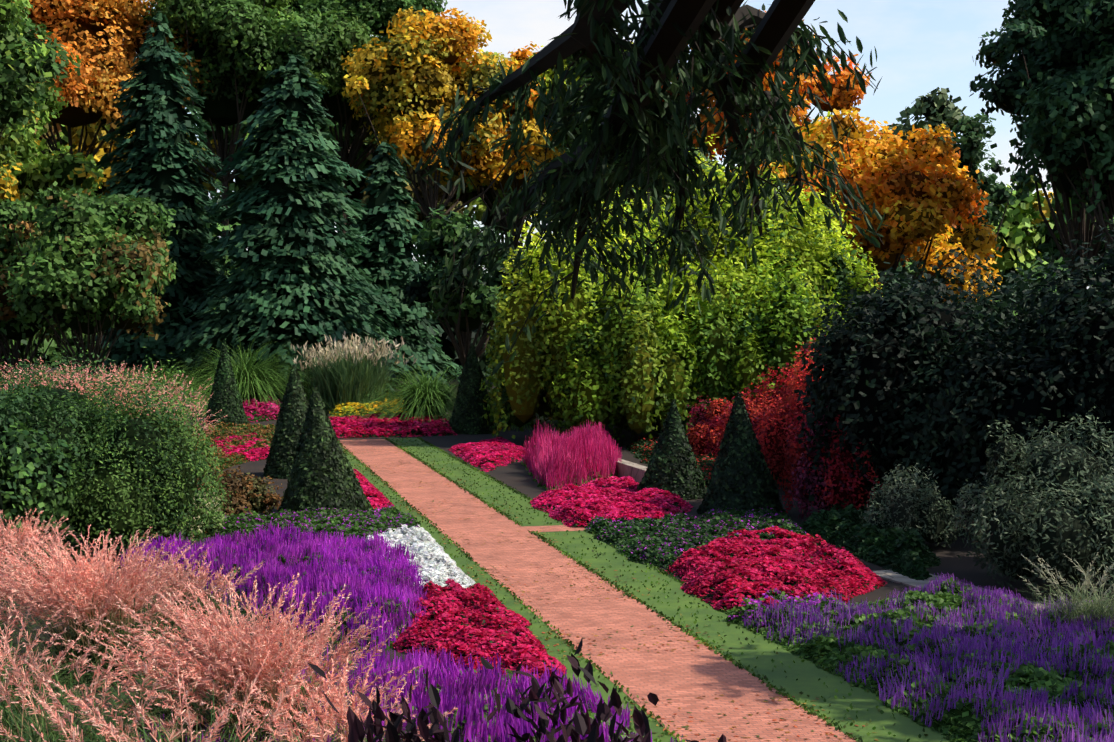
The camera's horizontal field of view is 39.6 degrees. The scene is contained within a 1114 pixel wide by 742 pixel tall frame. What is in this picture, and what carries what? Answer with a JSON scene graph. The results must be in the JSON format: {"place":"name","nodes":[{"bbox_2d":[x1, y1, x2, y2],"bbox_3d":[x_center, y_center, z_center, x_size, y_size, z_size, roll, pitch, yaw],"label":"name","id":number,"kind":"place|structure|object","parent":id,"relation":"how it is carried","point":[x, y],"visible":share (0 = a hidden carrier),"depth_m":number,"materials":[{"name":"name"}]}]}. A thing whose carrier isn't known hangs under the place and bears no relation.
{"place":"outdoors","nodes":[
{"label":"outdoors","id":0,"kind":"place"},
{"bbox_2d":[384,437,563,526],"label":"lawn","id":1,"kind":"structure","parent":0,"point":[523,503],"depth_m":55.08,"materials":[{"name":"green plant"}]},
{"bbox_2d":[0,365,1113,740],"bbox_3d":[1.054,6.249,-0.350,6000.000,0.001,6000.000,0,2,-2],"label":"ground","id":2,"kind":"structure","parent":0,"point":[516,477],"depth_m":40.38,"materials":[{"name":"soil"}]},
{"bbox_2d":[1,327,53,369],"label":"understorey tree","id":3,"kind":"object","parent":2,"relation":"on","point":[44,343],"visible":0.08,"depth_m":128.84,"materials":[{"name":"green plant"}]},
{"bbox_2d":[0,220,79,381],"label":"olive tree","id":4,"kind":"object","parent":2,"relation":"on","point":[10,326],"visible":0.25,"depth_m":96.59,"materials":[{"name":"green plant"}]},
{"bbox_2d":[0,0,80,197],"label":"green tree","id":5,"kind":"object","parent":2,"relation":"on","point":[26,59],"visible":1,"depth_m":73.02,"materials":[{"name":"green plant"}]},
{"bbox_2d":[0,383,84,569],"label":"shrub","id":6,"kind":"object","parent":2,"relation":"on","point":[26,478],"visible":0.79,"depth_m":36.48,"materials":[{"name":"green plant"}]},
{"bbox_2d":[14,119,86,204],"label":"tree","id":7,"kind":"object","parent":2,"relation":"on","point":[41,137],"depth_m":172.09,"materials":[{"name":"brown plant"}]},
{"bbox_2d":[0,79,106,382],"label":"tree","id":8,"kind":"object","parent":2,"relation":"on","point":[35,175],"visible":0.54,"depth_m":116.49,"materials":[{"name":"green plant"}]},
{"bbox_2d":[2,326,108,377],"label":"shrub","id":9,"kind":"object","parent":2,"relation":"on","point":[68,335],"depth_m":135.32,"materials":[{"name":"green plant"}]},
{"bbox_2d":[34,117,129,200],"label":"tree","id":10,"kind":"object","parent":2,"relation":"on","point":[64,135],"visible":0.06,"depth_m":181.44,"materials":[{"name":"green plant"}]},
{"bbox_2d":[0,181,178,387],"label":"olive tree","id":11,"kind":"object","parent":2,"relation":"on","point":[94,264],"visible":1,"depth_m":90.54,"materials":[{"name":"green plant"}]},
{"bbox_2d":[11,0,213,375],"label":"orange tree","id":12,"kind":"object","parent":2,"relation":"on","point":[85,30],"visible":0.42,"depth_m":133.61,"materials":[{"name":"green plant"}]},
{"bbox_2d":[0,357,226,451],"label":"pink grass","id":13,"kind":"structure","parent":2,"relation":"on","point":[78,385],"depth_m":58.73,"materials":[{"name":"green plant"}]},
{"bbox_2d":[0,336,235,566],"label":"shrub","id":14,"kind":"object","parent":2,"relation":"on","point":[142,473],"visible":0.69,"depth_m":38.73,"materials":[{"name":"green plant"}]},
{"bbox_2d":[64,120,233,215],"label":"tree","id":15,"kind":"object","parent":2,"relation":"on","point":[105,146],"visible":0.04,"depth_m":178.24,"materials":[{"name":"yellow plant"}]},
{"bbox_2d":[66,11,240,385],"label":"conifer tree","id":16,"kind":"object","parent":2,"relation":"on","point":[161,165],"visible":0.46,"depth_m":112.19,"materials":[{"name":"green plant"}]},
{"bbox_2d":[129,202,246,370],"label":"understorey tree","id":17,"kind":"object","parent":2,"relation":"on","point":[218,230],"depth_m":126.09,"materials":[{"name":"green plant"}]},
{"bbox_2d":[172,491,224,536],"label":"cream shrub","id":18,"kind":"object","parent":2,"relation":"on","point":[222,517],"visible":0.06,"depth_m":42.85,"materials":[{"name":"green plant"}]},
{"bbox_2d":[142,422,275,542],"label":"flower bed","id":19,"kind":"object","parent":2,"relation":"on","point":[223,430],"visible":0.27,"depth_m":71.73,"materials":[{"name":"green plant"}]},
{"bbox_2d":[203,338,248,425],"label":"topiary","id":20,"kind":"object","parent":2,"relation":"on","point":[225,397],"visible":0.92,"depth_m":82.91,"materials":[{"name":"green plant"}]},
{"bbox_2d":[141,360,312,395],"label":"ornamental grass","id":21,"kind":"structure","parent":2,"relation":"on","point":[157,364],"depth_m":111.39,"materials":[{"name":"green plant"}]},
{"bbox_2d":[195,103,263,237],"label":"tree","id":22,"kind":"object","parent":2,"relation":"on","point":[238,183],"visible":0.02,"depth_m":174.77,"materials":[{"name":"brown plant"}]},
{"bbox_2d":[125,0,347,238],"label":"green tree","id":23,"kind":"object","parent":2,"relation":"on","point":[239,49],"visible":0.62,"depth_m":136.68,"materials":[{"name":"green plant"}]},
{"bbox_2d":[196,466,283,515],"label":"bronze shrub","id":24,"kind":"object","parent":2,"relation":"on","point":[251,493],"visible":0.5,"depth_m":45.97,"materials":[{"name":"brown plant"}]},
{"bbox_2d":[211,432,270,461],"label":"magenta flower","id":25,"kind":"object","parent":2,"relation":"on","point":[257,454],"visible":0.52,"depth_m":66.14,"materials":[{"name":"pink plant"}]},
{"bbox_2d":[242,394,281,421],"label":"red flower","id":26,"kind":"object","parent":2,"relation":"on","point":[261,411],"visible":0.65,"depth_m":89.11,"materials":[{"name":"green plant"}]},
{"bbox_2d":[0,508,543,741],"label":"pink grass","id":27,"kind":"structure","parent":2,"relation":"on","point":[102,652],"depth_m":20.84,"materials":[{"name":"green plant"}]},
{"bbox_2d":[115,519,429,653],"bbox_3d":[-4.907,4.390,34.699,6.576,1.152,12.576,-2,3,-38],"label":"purple flower","id":28,"kind":"object","parent":2,"relation":"on","point":[365,571],"visible":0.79,"depth_m":33.60,"materials":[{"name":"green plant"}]},
{"bbox_2d":[263,365,308,478],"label":"topiary","id":29,"kind":"object","parent":2,"relation":"on","point":[293,410],"visible":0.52,"depth_m":58.21,"materials":[{"name":"green plant"}]},
{"bbox_2d":[158,54,428,397],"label":"conifer tree","id":30,"kind":"object","parent":2,"relation":"on","point":[298,278],"visible":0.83,"depth_m":105.66,"materials":[{"name":"green plant"}]},
{"bbox_2d":[211,505,420,543],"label":"geranium flower","id":31,"kind":"object","parent":2,"relation":"on","point":[359,522],"visible":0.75,"depth_m":43.79,"materials":[{"name":"green plant"}]},
{"bbox_2d":[277,387,371,512],"bbox_3d":[-7.210,2.469,47.898,2.988,4.002,2.913,0,2,-2],"label":"topiary","id":32,"kind":"object","parent":2,"relation":"on","point":[322,474],"visible":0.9,"depth_m":47.41,"materials":[{"name":"green plant"}]},
{"bbox_2d":[93,336,564,430],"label":"ornamental grass","id":33,"kind":"structure","parent":2,"relation":"on","point":[424,398],"depth_m":91.99,"materials":[{"name":"green plant"}]},
{"bbox_2d":[310,98,377,262],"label":"tree","id":34,"kind":"object","parent":2,"relation":"on","point":[363,166],"visible":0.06,"depth_m":174.41,"materials":[{"name":"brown plant"}]},
{"bbox_2d":[286,331,416,411],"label":"tall reed grass","id":35,"kind":"structure","parent":2,"relation":"on","point":[342,380],"depth_m":94.89,"materials":[{"name":"green plant"}]},
{"bbox_2d":[267,0,447,251],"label":"green tree","id":36,"kind":"object","parent":2,"relation":"on","point":[362,21],"visible":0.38,"depth_m":144.14,"materials":[{"name":"green plant"}]},
{"bbox_2d":[326,392,404,416],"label":"yellow flower","id":37,"kind":"object","parent":2,"relation":"on","point":[339,408],"visible":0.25,"depth_m":93.19,"materials":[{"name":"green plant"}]},
{"bbox_2d":[353,469,394,508],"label":"pink flowers","id":38,"kind":"object","parent":2,"relation":"on","point":[376,497],"visible":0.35,"depth_m":49.74,"materials":[{"name":"pink plant"}]},
{"bbox_2d":[329,412,456,438],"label":"pink flower bed","id":39,"kind":"object","parent":2,"relation":"on","point":[372,425],"visible":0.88,"depth_m":78.22,"materials":[{"name":"pink plant"}]},
{"bbox_2d":[339,142,462,391],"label":"conifer tree","id":40,"kind":"object","parent":2,"relation":"on","point":[385,226],"visible":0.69,"depth_m":114.88,"materials":[{"name":"green plant"}]},
{"bbox_2d":[140,638,682,741],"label":"purple flower","id":41,"kind":"object","parent":2,"relation":"on","point":[468,693],"visible":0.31,"depth_m":22.89,"materials":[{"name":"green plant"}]},
{"bbox_2d":[354,140,479,267],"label":"tree","id":42,"kind":"object","parent":2,"relation":"on","point":[452,201],"depth_m":167.24,"materials":[{"name":"brown plant"}]},
{"bbox_2d":[366,524,475,587],"bbox_3d":[-3.632,4.476,37.562,3.077,0.728,10.411,0,2,-12],"label":"dusty miller","id":43,"kind":"object","parent":2,"relation":"on","point":[437,563],"visible":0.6,"depth_m":36.40,"materials":[{"name":"white plant"}]},
{"bbox_2d":[336,6,550,377],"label":"yellow tree","id":44,"kind":"object","parent":2,"relation":"on","point":[413,76],"visible":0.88,"depth_m":135.42,"materials":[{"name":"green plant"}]},
{"bbox_2d":[394,259,498,387],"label":"understorey tree","id":45,"kind":"object","parent":2,"relation":"on","point":[447,348],"visible":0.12,"depth_m":124.88,"materials":[{"name":"green plant"}]},
{"bbox_2d":[399,204,527,369],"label":"dark tree","id":46,"kind":"object","parent":2,"relation":"on","point":[475,308],"visible":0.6,"depth_m":99.80,"materials":[{"name":"green plant"}]},
{"bbox_2d":[448,343,499,434],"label":"topiary","id":47,"kind":"object","parent":2,"relation":"on","point":[468,413],"visible":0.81,"depth_m":79.05,"materials":[{"name":"green plant"}]},
{"bbox_2d":[401,51,553,268],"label":"tree","id":48,"kind":"object","parent":2,"relation":"on","point":[480,208],"visible":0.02,"depth_m":169.20,"materials":[{"name":"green plant"}]},
{"bbox_2d":[392,578,575,686],"bbox_3d":[-1.655,4.850,28.897,3.356,0.654,11.086,0,2,-10],"label":"crimson flower","id":49,"kind":"object","parent":2,"relation":"on","point":[479,619],"visible":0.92,"depth_m":28.50,"materials":[{"name":"red plant"}]},
{"bbox_2d":[448,437,526,471],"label":"magenta flower","id":50,"kind":"object","parent":2,"relation":"on","point":[486,455],"visible":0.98,"depth_m":65.70,"materials":[{"name":"pink plant"}]},
{"bbox_2d":[445,41,566,296],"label":"orange tree","id":51,"kind":"object","parent":2,"relation":"on","point":[519,167],"visible":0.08,"depth_m":144.92,"materials":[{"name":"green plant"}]},
{"bbox_2d":[337,439,687,741],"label":"lawn","id":52,"kind":"structure","parent":2,"relation":"on","point":[537,629],"depth_m":31.70,"materials":[{"name":"green plant"}]},
{"bbox_2d":[308,638,726,741],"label":"plant","id":53,"kind":"object","parent":2,"relation":"on","point":[584,724],"visible":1,"depth_m":9.84,"materials":[{"name":"purple plant"}]},
{"bbox_2d":[523,525,584,531],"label":"paving path","id":54,"kind":"structure","parent":2,"relation":"on","point":[553,528],"depth_m":44.39,"materials":[{"name":"brick"}]},
{"bbox_2d":[477,214,639,445],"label":"shrub","id":55,"kind":"object","parent":2,"relation":"on","point":[524,378],"visible":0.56,"depth_m":71.04,"materials":[{"name":"green plant"}]},
{"bbox_2d":[521,419,622,490],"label":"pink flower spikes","id":56,"kind":"object","parent":2,"relation":"on","point":[576,457],"visible":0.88,"depth_m":57.30,"materials":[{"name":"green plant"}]},
{"bbox_2d":[498,186,676,431],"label":"shrub","id":57,"kind":"object","parent":2,"relation":"on","point":[644,284],"visible":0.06,"depth_m":75.22,"materials":[{"name":"green plant"}]},
{"bbox_2d":[340,439,856,741],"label":"brick path","id":58,"kind":"structure","parent":2,"relation":"on","point":[681,677],"depth_m":30.38,"materials":[{"name":"brick"}]},
{"bbox_2d":[342,439,878,741],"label":"fallen leaves","id":59,"kind":"object","parent":2,"relation":"on","point":[686,726],"visible":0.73,"depth_m":29.41,"materials":[{"name":"brown plant"}]},
{"bbox_2d":[530,476,692,527],"bbox_3d":[1.706,4.072,50.492,5.600,0.539,12.600,0,2,-2],"label":"flower bed","id":60,"kind":"object","parent":2,"relation":"on","point":[613,498],"visible":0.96,"depth_m":48.40,"materials":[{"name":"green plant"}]},
{"bbox_2d":[515,45,709,221],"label":"green tree","id":61,"kind":"object","parent":2,"relation":"on","point":[576,133],"visible":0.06,"depth_m":144.56,"materials":[{"name":"green plant"}]},
{"bbox_2d":[548,270,703,439],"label":"shrub","id":62,"kind":"object","parent":2,"relation":"on","point":[643,365],"visible":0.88,"depth_m":69.73,"materials":[{"name":"green plant"}]},
{"bbox_2d":[616,458,647,482],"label":"stone wall","id":63,"kind":"structure","parent":2,"relation":"on","point":[635,471],"depth_m":57.35,"materials":[{"name":"grey stone"}]},
{"bbox_2d":[402,0,890,375],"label":"overhanging tree branch","id":64,"kind":"object","parent":2,"relation":"on","point":[639,78],"visible":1,"depth_m":11.71,"materials":[{"name":"green plant"}]},
{"bbox_2d":[617,115,716,234],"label":"pale tree","id":65,"kind":"object","parent":2,"relation":"on","point":[710,164],"visible":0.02,"depth_m":172.13,"materials":[{"name":"green plant"}]},
{"bbox_2d":[637,399,706,500],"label":"topiary","id":66,"kind":"object","parent":2,"relation":"on","point":[672,467],"visible":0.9,"depth_m":51.67,"materials":[{"name":"green plant"}]},
{"bbox_2d":[640,186,724,296],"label":"shrub","id":67,"kind":"object","parent":2,"relation":"on","point":[688,219],"depth_m":80.90,"materials":[{"name":"green plant"}]},
{"bbox_2d":[584,506,819,569],"bbox_3d":[4.020,4.354,43.268,10.745,0.568,7.497,-2,3,-45],"label":"geranium flower","id":68,"kind":"object","parent":2,"relation":"on","point":[666,540],"visible":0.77,"depth_m":42.13,"materials":[{"name":"green plant"}]},
{"bbox_2d":[626,435,779,490],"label":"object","id":69,"kind":"object","parent":2,"relation":"on","point":[641,449],"visible":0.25,"depth_m":64.51,"materials":[{"name":"green plant"}]},
{"bbox_2d":[686,396,734,456],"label":"red shrub","id":70,"kind":"object","parent":2,"relation":"on","point":[699,437],"visible":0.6,"depth_m":63.27,"materials":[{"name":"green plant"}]},
{"bbox_2d":[643,249,817,433],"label":"shrub","id":71,"kind":"object","parent":2,"relation":"on","point":[712,337],"visible":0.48,"depth_m":71.11,"materials":[{"name":"green plant"}]},
{"bbox_2d":[697,391,785,513],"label":"topiary","id":72,"kind":"object","parent":2,"relation":"on","point":[742,478],"visible":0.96,"depth_m":47.00,"materials":[{"name":"green plant"}]},
{"bbox_2d":[645,134,840,330],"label":"tree","id":73,"kind":"object","parent":2,"relation":"on","point":[775,238],"visible":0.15,"depth_m":76.79,"materials":[{"name":"green plant"}]},
{"bbox_2d":[704,365,798,482],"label":"red shrub","id":74,"kind":"object","parent":2,"relation":"on","point":[753,404],"visible":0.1,"depth_m":57.38,"materials":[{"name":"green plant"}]},
{"bbox_2d":[662,9,871,191],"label":"autumn tree","id":75,"kind":"object","parent":2,"relation":"on","point":[841,98],"visible":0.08,"depth_m":134.67,"materials":[{"name":"orange plant"}]},
{"bbox_2d":[702,258,847,407],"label":"shrub","id":76,"kind":"object","parent":2,"relation":"on","point":[794,300],"visible":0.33,"depth_m":70.70,"materials":[{"name":"green plant"}]},
{"bbox_2d":[665,526,887,611],"bbox_3d":[5.097,4.527,36.823,5.400,0.672,12.100,0,2,-2],"label":"crimson flower","id":77,"kind":"object","parent":2,"relation":"on","point":[723,573],"visible":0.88,"depth_m":35.12,"materials":[{"name":"red plant"}]},
{"bbox_2d":[718,588,847,631],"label":"purple flowers","id":78,"kind":"object","parent":2,"relation":"on","point":[735,617],"visible":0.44,"depth_m":31.18,"materials":[{"name":"purple plant"}]},
{"bbox_2d":[749,326,823,479],"bbox_3d":[9.529,1.292,54.821,6.031,5.813,6.314,-2,3,-36],"label":"red shrub","id":79,"kind":"object","parent":2,"relation":"on","point":[772,435],"visible":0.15,"depth_m":53.64,"materials":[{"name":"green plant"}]},
{"bbox_2d":[765,111,834,199],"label":"autumn tree","id":80,"kind":"object","parent":2,"relation":"on","point":[812,130],"visible":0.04,"depth_m":125.73,"materials":[{"name":"yellow plant"}]},
{"bbox_2d":[777,166,881,291],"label":"tree","id":81,"kind":"object","parent":2,"relation":"on","point":[814,211],"visible":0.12,"depth_m":79.91,"materials":[{"name":"green plant"}]},
{"bbox_2d":[777,404,882,520],"bbox_3d":[8.861,2.626,46.619,4.290,3.751,4.878,0,2,-2],"label":"purple shrub","id":82,"kind":"object","parent":2,"relation":"on","point":[840,473],"visible":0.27,"depth_m":45.57,"materials":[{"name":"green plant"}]},
{"bbox_2d":[800,223,882,332],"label":"shrub","id":83,"kind":"object","parent":2,"relation":"on","point":[843,266],"visible":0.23,"depth_m":76.49,"materials":[{"name":"green plant"}]},
{"bbox_2d":[730,107,1003,302],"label":"orange tree","id":84,"kind":"object","parent":2,"relation":"on","point":[915,196],"visible":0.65,"depth_m":106.53,"materials":[{"name":"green plant"}]},
{"bbox_2d":[800,499,941,579],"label":"dark plant","id":85,"kind":"object","parent":2,"relation":"on","point":[910,554],"visible":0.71,"depth_m":39.58,"materials":[{"name":"green plant"}]},
{"bbox_2d":[858,462,962,547],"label":"silver shrub","id":86,"kind":"object","parent":2,"relation":"on","point":[904,502],"visible":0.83,"depth_m":40.27,"materials":[{"name":"green plant"}]},
{"bbox_2d":[880,87,966,144],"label":"pale tree","id":87,"kind":"object","parent":2,"relation":"on","point":[935,109],"visible":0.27,"depth_m":172.46,"materials":[{"name":"green plant"}]},
{"bbox_2d":[740,571,1113,741],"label":"purple flower bed","id":88,"kind":"object","parent":2,"relation":"on","point":[952,659],"visible":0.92,"depth_m":26.27,"materials":[{"name":"purple plant"}]},
{"bbox_2d":[780,237,1088,523],"bbox_3d":[12.431,0.294,46.716,11.251,8.418,9.362,0,2,-2],"label":"evergreen shrub","id":89,"kind":"object","parent":2,"relation":"on","point":[872,384],"visible":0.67,"depth_m":44.88,"materials":[{"name":"green plant"}]},
{"bbox_2d":[873,570,1043,609],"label":"stone path flags","id":90,"kind":"object","parent":2,"relation":"on","point":[890,575],"visible":0.07,"depth_m":35.65},
{"bbox_2d":[936,113,1018,268],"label":"tree","id":91,"kind":"object","parent":2,"relation":"on","point":[974,133],"visible":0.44,"depth_m":133.75,"materials":[{"name":"green plant"}]},
{"bbox_2d":[911,170,1053,287],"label":"tree","id":92,"kind":"object","parent":2,"relation":"on","point":[1013,236],"visible":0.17,"depth_m":164.21,"materials":[{"name":"green plant"}]},
{"bbox_2d":[932,257,1069,341],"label":"shrub","id":93,"kind":"object","parent":2,"relation":"on","point":[1008,287],"visible":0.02,"depth_m":130.98,"materials":[{"name":"green plant"}]},
{"bbox_2d":[897,206,1113,514],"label":"evergreen shrub","id":94,"kind":"object","parent":2,"relation":"on","point":[1075,371],"visible":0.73,"depth_m":41.65,"materials":[{"name":"green plant"}]},
{"bbox_2d":[951,404,1113,603],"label":"silver willow shrub","id":95,"kind":"object","parent":2,"relation":"on","point":[1053,505],"visible":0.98,"depth_m":33.84,"materials":[{"name":"green plant"}]},
{"bbox_2d":[1020,190,1055,262],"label":"tree","id":96,"kind":"object","parent":2,"relation":"on","point":[1046,211],"visible":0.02,"depth_m":184.19,"materials":[{"name":"green plant"}]},
{"bbox_2d":[969,0,1113,288],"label":"broad tree","id":97,"kind":"object","parent":2,"relation":"on","point":[1037,36],"visible":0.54,"depth_m":98.71,"materials":[{"name":"green plant"}]},
{"bbox_2d":[1006,552,1113,632],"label":"pale grass","id":98,"kind":"structure","parent":2,"relation":"on","point":[1079,607],"depth_m":29.29,"materials":[{"name":"green plant"}]},
{"bbox_2d":[1015,0,1113,251],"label":"broad tree","id":99,"kind":"object","parent":2,"relation":"on","point":[1075,125],"visible":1,"depth_m":91.00,"materials":[{"name":"green plant"}]},
{"bbox_2d":[1028,179,1113,289],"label":"tree","id":100,"kind":"object","parent":2,"relation":"on","point":[1049,246],"visible":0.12,"depth_m":175.64,"materials":[{"name":"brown plant"}]},
{"bbox_2d":[111,0,1088,288],"label":"sky","id":101,"kind":"structure","parent":0,"point":[922,46],"materials":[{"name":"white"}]},
{"bbox_2d":[528,529,961,741],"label":"lawn","id":102,"kind":"structure","parent":0,"point":[902,729],"depth_m":28.02,"materials":[{"name":"green plant"}]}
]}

